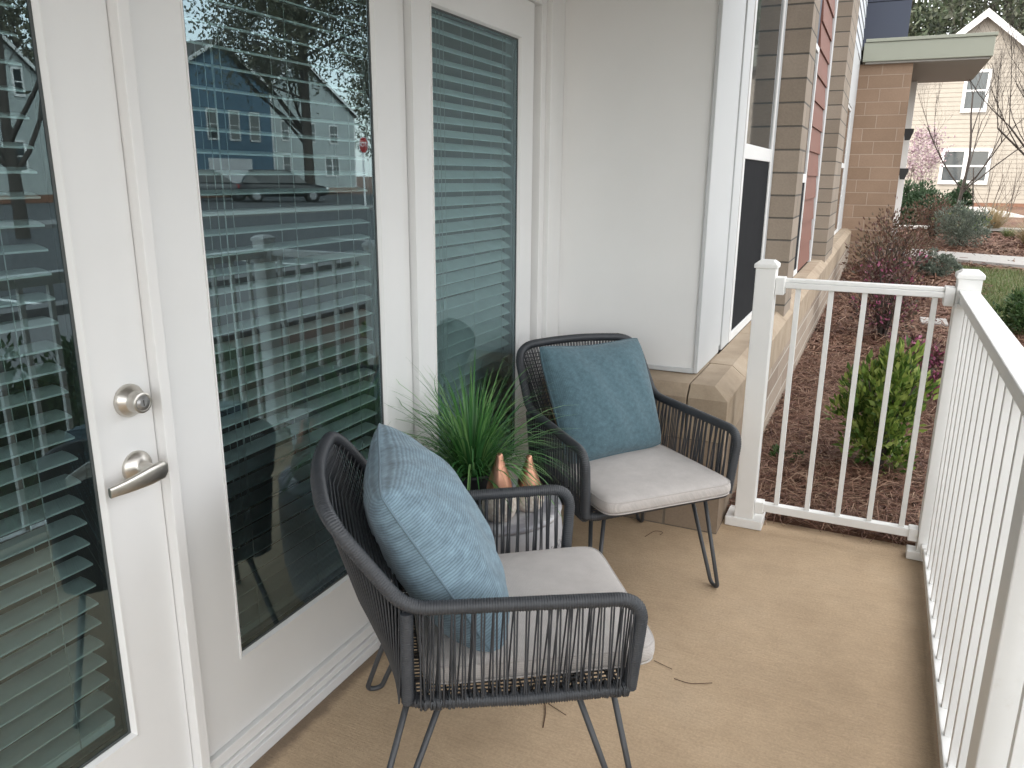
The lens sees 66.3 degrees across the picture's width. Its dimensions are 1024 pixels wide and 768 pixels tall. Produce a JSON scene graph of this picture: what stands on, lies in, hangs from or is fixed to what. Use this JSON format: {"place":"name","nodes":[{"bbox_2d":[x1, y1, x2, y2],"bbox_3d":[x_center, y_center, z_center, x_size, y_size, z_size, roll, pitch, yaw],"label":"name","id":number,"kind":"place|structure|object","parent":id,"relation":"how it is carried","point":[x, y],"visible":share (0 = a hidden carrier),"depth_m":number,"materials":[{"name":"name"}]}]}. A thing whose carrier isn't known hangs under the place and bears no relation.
{"place":"outdoors","nodes":[
{"label":"outdoors","id":0,"kind":"place"},
{"bbox_2d":[14,206,1023,545],"bbox_3d":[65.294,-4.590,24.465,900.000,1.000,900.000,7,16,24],"label":"mulch ground","id":1,"kind":"structure","parent":0,"point":[32,384],"depth_m":4.48,"materials":[{"name":"brown wood"}]},
{"bbox_2d":[0,0,998,767],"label":"apartment building","id":2,"kind":"structure","parent":1,"relation":"on","point":[676,170],"depth_m":3.15,"materials":[{"name":"paint"}]},
{"bbox_2d":[0,2,114,767],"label":"window blind","id":3,"kind":"object","parent":2,"relation":"attached to","point":[62,737],"depth_m":1.45,"materials":[{"name":"white plastic"}]},
{"bbox_2d":[20,0,192,767],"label":"door","id":4,"kind":"structure","parent":2,"relation":"in","point":[68,41],"depth_m":1.49,"materials":[{"name":"paint"}]},
{"bbox_2d":[128,0,408,756],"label":"door","id":5,"kind":"structure","parent":2,"relation":"in","point":[240,681],"depth_m":1.82,"materials":[{"name":"paint"}]},
{"bbox_2d":[184,0,376,635],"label":"window blind","id":6,"kind":"object","parent":2,"relation":"attached to","point":[266,591],"depth_m":2.00,"materials":[{"name":"white plastic"}]},
{"bbox_2d":[403,0,534,478],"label":"door","id":7,"kind":"structure","parent":2,"relation":"in","point":[513,20],"depth_m":2.58,"materials":[{"name":"paint"}]},
{"bbox_2d":[431,11,511,463],"bbox_3d":[-0.156,-0.437,2.837,0.051,1.607,0.616,7,16,24],"label":"window blind","id":8,"kind":"object","parent":2,"relation":"attached to","point":[485,340],"depth_m":2.82,"materials":[{"name":"white plastic"}]},
{"bbox_2d":[728,0,785,342],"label":"window","id":9,"kind":"structure","parent":2,"relation":"in","point":[769,15],"depth_m":4.10,"materials":[{"name":"paint"}]},
{"bbox_2d":[793,43,819,276],"bbox_3d":[2.223,-1.719,6.108,0.066,1.818,1.090,7,16,24],"label":"window","id":10,"kind":"structure","parent":2,"relation":"in","point":[817,47],"depth_m":6.48,"materials":[{"name":"paint"}]},
{"bbox_2d":[834,104,850,234],"bbox_3d":[4.339,-2.859,10.498,0.068,1.798,3.200,7,16,24],"label":"window","id":11,"kind":"structure","parent":2,"relation":"in","point":[849,108],"depth_m":11.59,"materials":[{"name":"paint"}]},
{"bbox_2d":[768,443,804,462],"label":"weed","id":12,"kind":"object","parent":1,"relation":"on","point":[776,447],"visible":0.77,"depth_m":4.00,"materials":[{"name":"green plant"}]},
{"bbox_2d":[726,229,1023,545],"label":"pine straw","id":13,"kind":"object","parent":1,"relation":"on","point":[840,320],"visible":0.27,"depth_m":4.51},
{"bbox_2d":[823,334,940,478],"bbox_3d":[1.790,0.098,3.821,0.512,0.704,0.475,7,16,24],"label":"shrub","id":14,"kind":"object","parent":1,"relation":"on","point":[902,402],"visible":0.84,"depth_m":3.75,"materials":[{"name":"green plant"}]},
{"bbox_2d":[834,244,931,339],"bbox_3d":[3.362,-0.831,6.989,0.699,0.876,0.750,-6,16,-24],"label":"shrub","id":15,"kind":"object","parent":1,"relation":"on","point":[883,319],"visible":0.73,"depth_m":6.93,"materials":[{"name":"brown plant"}]},
{"bbox_2d":[839,208,933,294],"bbox_3d":[4.562,-1.570,9.473,1.024,1.112,1.047,-11,19,-37],"label":"shrub","id":16,"kind":"object","parent":1,"relation":"on","point":[892,235],"visible":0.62,"depth_m":9.46,"materials":[{"name":"brown plant"}]},
{"bbox_2d":[860,195,944,269],"bbox_3d":[5.844,-2.219,11.755,1.096,1.211,1.150,4,15,13],"label":"shrub","id":17,"kind":"object","parent":1,"relation":"on","point":[895,224],"visible":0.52,"depth_m":11.68,"materials":[{"name":"brown plant"}]},
{"bbox_2d":[899,180,920,224],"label":"shrub","id":18,"kind":"object","parent":1,"relation":"on","point":[907,189],"visible":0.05,"depth_m":20.88,"materials":[{"name":"green plant"}]},
{"bbox_2d":[899,331,945,403],"bbox_3d":[2.582,-0.077,4.891,0.337,0.479,0.362,7,16,24],"label":"shrub","id":19,"kind":"object","parent":1,"relation":"on","point":[936,357],"visible":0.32,"depth_m":4.81,"materials":[{"name":"purple plant"}]},
{"bbox_2d":[900,179,951,224],"bbox_3d":[10.817,-4.699,20.506,1.220,1.308,1.421,-7,17,-27],"label":"shrub","id":20,"kind":"object","parent":1,"relation":"on","point":[922,191],"visible":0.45,"depth_m":20.37,"materials":[{"name":"green plant"}]},
{"bbox_2d":[905,122,955,190],"bbox_3d":[11.689,-6.248,22.958,1.848,2.693,2.366,-5,16,-20],"label":"blossom tree","id":21,"kind":"object","parent":1,"relation":"on","point":[912,164],"visible":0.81,"depth_m":22.58,"materials":[{"name":"pink plant"}]},
{"bbox_2d":[904,194,958,239],"bbox_3d":[9.144,-3.595,16.973,1.217,1.082,1.278,7,16,24],"label":"shrub","id":22,"kind":"object","parent":1,"relation":"on","point":[932,212],"visible":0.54,"depth_m":16.92,"materials":[{"name":"green plant"}]},
{"bbox_2d":[919,317,947,327],"bbox_3d":[4.181,-0.613,7.770,0.240,0.052,0.350,7,16,24],"label":"valve cover","id":23,"kind":"object","parent":1,"relation":"on","point":[937,319],"visible":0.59,"depth_m":7.72,"materials":[{"name":"plastic"}]},
{"bbox_2d":[914,246,962,277],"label":"shrub","id":24,"kind":"object","parent":1,"relation":"on","point":[948,261],"visible":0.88,"depth_m":11.36,"materials":[{"name":"green plant"}]},
{"bbox_2d":[908,0,979,36],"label":"pine tree","id":25,"kind":"object","parent":1,"relation":"on","point":[918,23],"visible":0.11,"depth_m":37.08,"materials":[{"name":"green plant"}]},
{"bbox_2d":[916,0,994,34],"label":"pine tree","id":26,"kind":"object","parent":1,"relation":"on","point":[958,12],"visible":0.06,"depth_m":41.45,"materials":[{"name":"green plant"}]},
{"bbox_2d":[945,179,974,209],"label":"shrub","id":27,"kind":"object","parent":1,"relation":"on","point":[967,196],"visible":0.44,"depth_m":22.16,"materials":[{"name":"green plant"}]},
{"bbox_2d":[931,208,990,230],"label":"shrub","id":28,"kind":"object","parent":1,"relation":"on","point":[964,220],"visible":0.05,"depth_m":18.68,"materials":[{"name":"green plant"}]},
{"bbox_2d":[931,199,994,247],"bbox_3d":[9.101,-3.215,15.816,1.170,1.051,1.274,7,16,24],"label":"shrub","id":29,"kind":"object","parent":1,"relation":"on","point":[971,221],"visible":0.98,"depth_m":15.67,"materials":[{"name":"green plant"}]},
{"bbox_2d":[904,8,1023,206],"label":"house","id":30,"kind":"structure","parent":1,"relation":"on","point":[956,97],"depth_m":27.54,"materials":[{"name":"beige"}]},
{"bbox_2d":[937,148,992,184],"bbox_3d":[16.122,-7.749,27.909,1.560,1.230,0.065,7,16,24],"label":"window","id":31,"kind":"structure","parent":30,"relation":"in","point":[980,155],"depth_m":27.89,"materials":[{"name":"paint"}]},
{"bbox_2d":[960,69,992,112],"bbox_3d":[16.143,-10.194,27.259,0.800,1.410,0.065,7,16,24],"label":"window","id":32,"kind":"structure","parent":30,"relation":"in","point":[966,100],"depth_m":27.28,"materials":[{"name":"paint"}]},
{"bbox_2d":[904,249,1023,267],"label":"walkway","id":33,"kind":"structure","parent":1,"relation":"on","point":[1004,261],"depth_m":13.42,"materials":[{"name":"concrete"}]},
{"bbox_2d":[915,0,1023,155],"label":"bare tree","id":34,"kind":"object","parent":1,"relation":"on","point":[1013,131],"visible":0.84,"depth_m":14.05,"materials":[{"name":"brown plant"}]},
{"bbox_2d":[915,0,1023,206],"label":"bare tree","id":35,"kind":"object","parent":1,"relation":"on","point":[963,188],"visible":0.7,"depth_m":18.99,"materials":[{"name":"brown plant"}]},
{"bbox_2d":[917,0,1023,34],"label":"pine tree","id":36,"kind":"object","parent":1,"relation":"on","point":[995,7],"visible":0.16,"depth_m":36.87,"materials":[{"name":"green plant"}]},
{"bbox_2d":[972,168,973,209],"bbox_3d":[11.347,-4.539,19.284,0.248,1.518,0.028,0,15,-2],"label":"tree stake","id":37,"kind":"object","parent":1,"relation":"on","point":[973,192],"visible":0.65,"depth_m":19.25,"materials":[{"name":"brown wood"}]},
{"bbox_2d":[957,124,1023,220],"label":"bare tree","id":38,"kind":"object","parent":1,"relation":"on","point":[1013,188],"visible":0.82,"depth_m":20.67,"materials":[{"name":"brown plant"}]},
{"bbox_2d":[974,197,1022,231],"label":"grass tuft","id":39,"kind":"object","parent":1,"relation":"on","point":[997,217],"visible":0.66,"depth_m":19.00,"materials":[{"name":"beige plant"}]},
{"bbox_2d":[992,286,1023,334],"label":"shrub","id":40,"kind":"object","parent":1,"relation":"on","point":[1013,320],"visible":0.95,"depth_m":7.36,"materials":[{"name":"green plant"}]},
{"bbox_2d":[1000,224,1017,237],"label":"grass tuft","id":41,"kind":"object","parent":1,"relation":"on","point":[1005,232],"visible":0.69,"depth_m":17.70,"materials":[{"name":"green plant"}]},
{"bbox_2d":[999,218,1023,242],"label":"grass tuft","id":42,"kind":"object","parent":1,"relation":"on","point":[1021,236],"visible":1,"depth_m":15.91,"materials":[{"name":"beige plant"}]},
{"bbox_2d":[250,505,940,767],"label":"patio floor","id":43,"kind":"structure","parent":0,"point":[792,646],"depth_m":2.27,"materials":[{"name":"concrete"}]},
{"bbox_2d":[310,431,654,767],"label":"lounge chair","id":44,"kind":"object","parent":43,"relation":"on","point":[577,614],"visible":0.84,"depth_m":1.67,"materials":[{"name":"plastic"}]},
{"bbox_2d":[363,423,509,651],"bbox_3d":[-0.181,0.355,1.836,0.321,0.430,0.446,-2,15,-10],"label":"throw pillow","id":45,"kind":"object","parent":44,"relation":"on","point":[430,528],"visible":0.87,"depth_m":1.66,"materials":[{"name":"blue fabric"}]},
{"bbox_2d":[477,479,562,553],"bbox_3d":[-0.058,0.578,2.534,0.438,0.424,0.438,7,16,24],"label":"side table","id":46,"kind":"object","parent":43,"relation":"on","point":[522,534],"visible":0.19,"depth_m":2.34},
{"bbox_2d":[373,350,581,518],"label":"potted grass","id":47,"kind":"object","parent":46,"relation":"on","point":[469,458],"depth_m":2.41,"materials":[{"name":"green plant"}]},
{"bbox_2d":[482,453,516,522],"bbox_3d":[-0.038,0.304,2.336,0.106,0.209,0.106,7,16,24],"label":"decorative bottle","id":48,"kind":"object","parent":46,"relation":"on","point":[499,480],"visible":0.6,"depth_m":2.31,"materials":[{"name":"gold metal"}]},
{"bbox_2d":[516,455,543,512],"bbox_3d":[0.052,0.301,2.411,0.097,0.176,0.097,7,16,24],"label":"decorative bottle","id":49,"kind":"object","parent":46,"relation":"on","point":[529,458],"visible":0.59,"depth_m":2.38,"materials":[{"name":"gold metal"}]},
{"bbox_2d":[516,333,740,587],"bbox_3d":[0.386,0.282,2.895,0.627,0.816,0.747,-6,16,-22],"label":"lounge chair","id":50,"kind":"object","parent":43,"relation":"on","point":[654,478],"visible":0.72,"depth_m":2.73,"materials":[{"name":"plastic"}]},
{"bbox_2d":[539,338,660,463],"bbox_3d":[0.341,0.051,2.903,0.451,0.387,0.258,-8,17,-29],"label":"throw pillow","id":51,"kind":"object","parent":50,"relation":"on","point":[603,393],"visible":0.93,"depth_m":2.82,"materials":[{"name":"blue fabric"}]},
{"bbox_2d":[725,259,1023,767],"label":"balcony railing","id":52,"kind":"object","parent":43,"relation":"on","point":[966,534],"visible":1,"depth_m":2.22,"materials":[{"name":"paint"}]},
{"bbox_2d":[899,225,1023,231],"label":"walkway","id":53,"kind":"structure","parent":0,"point":[996,229],"depth_m":19.10,"materials":[{"name":"concrete"}]},
{"bbox_2d":[915,0,1018,33],"label":"sky","id":54,"kind":"structure","parent":0,"point":[916,0],"materials":[{"name":"white"}]},
{"bbox_2d":[968,207,995,210],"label":"driveway","id":55,"kind":"structure","parent":0,"point":[975,208],"depth_m":25.92,"materials":[{"name":"concrete"}]},
{"bbox_2d":[955,263,1023,336],"bbox_3d":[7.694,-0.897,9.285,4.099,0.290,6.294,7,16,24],"label":"lawn grass","id":56,"kind":"structure","parent":0,"point":[998,298],"depth_m":10.84,"materials":[{"name":"green plant"}]},
{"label":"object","id":57,"kind":"structure","parent":0,"visible":0},
{"bbox_2d":[974,211,1023,217],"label":"driveway kerb","id":58,"kind":"structure","parent":57,"relation":"on","point":[1017,215],"depth_m":22.99,"materials":[{"name":"paint"}]}
]}

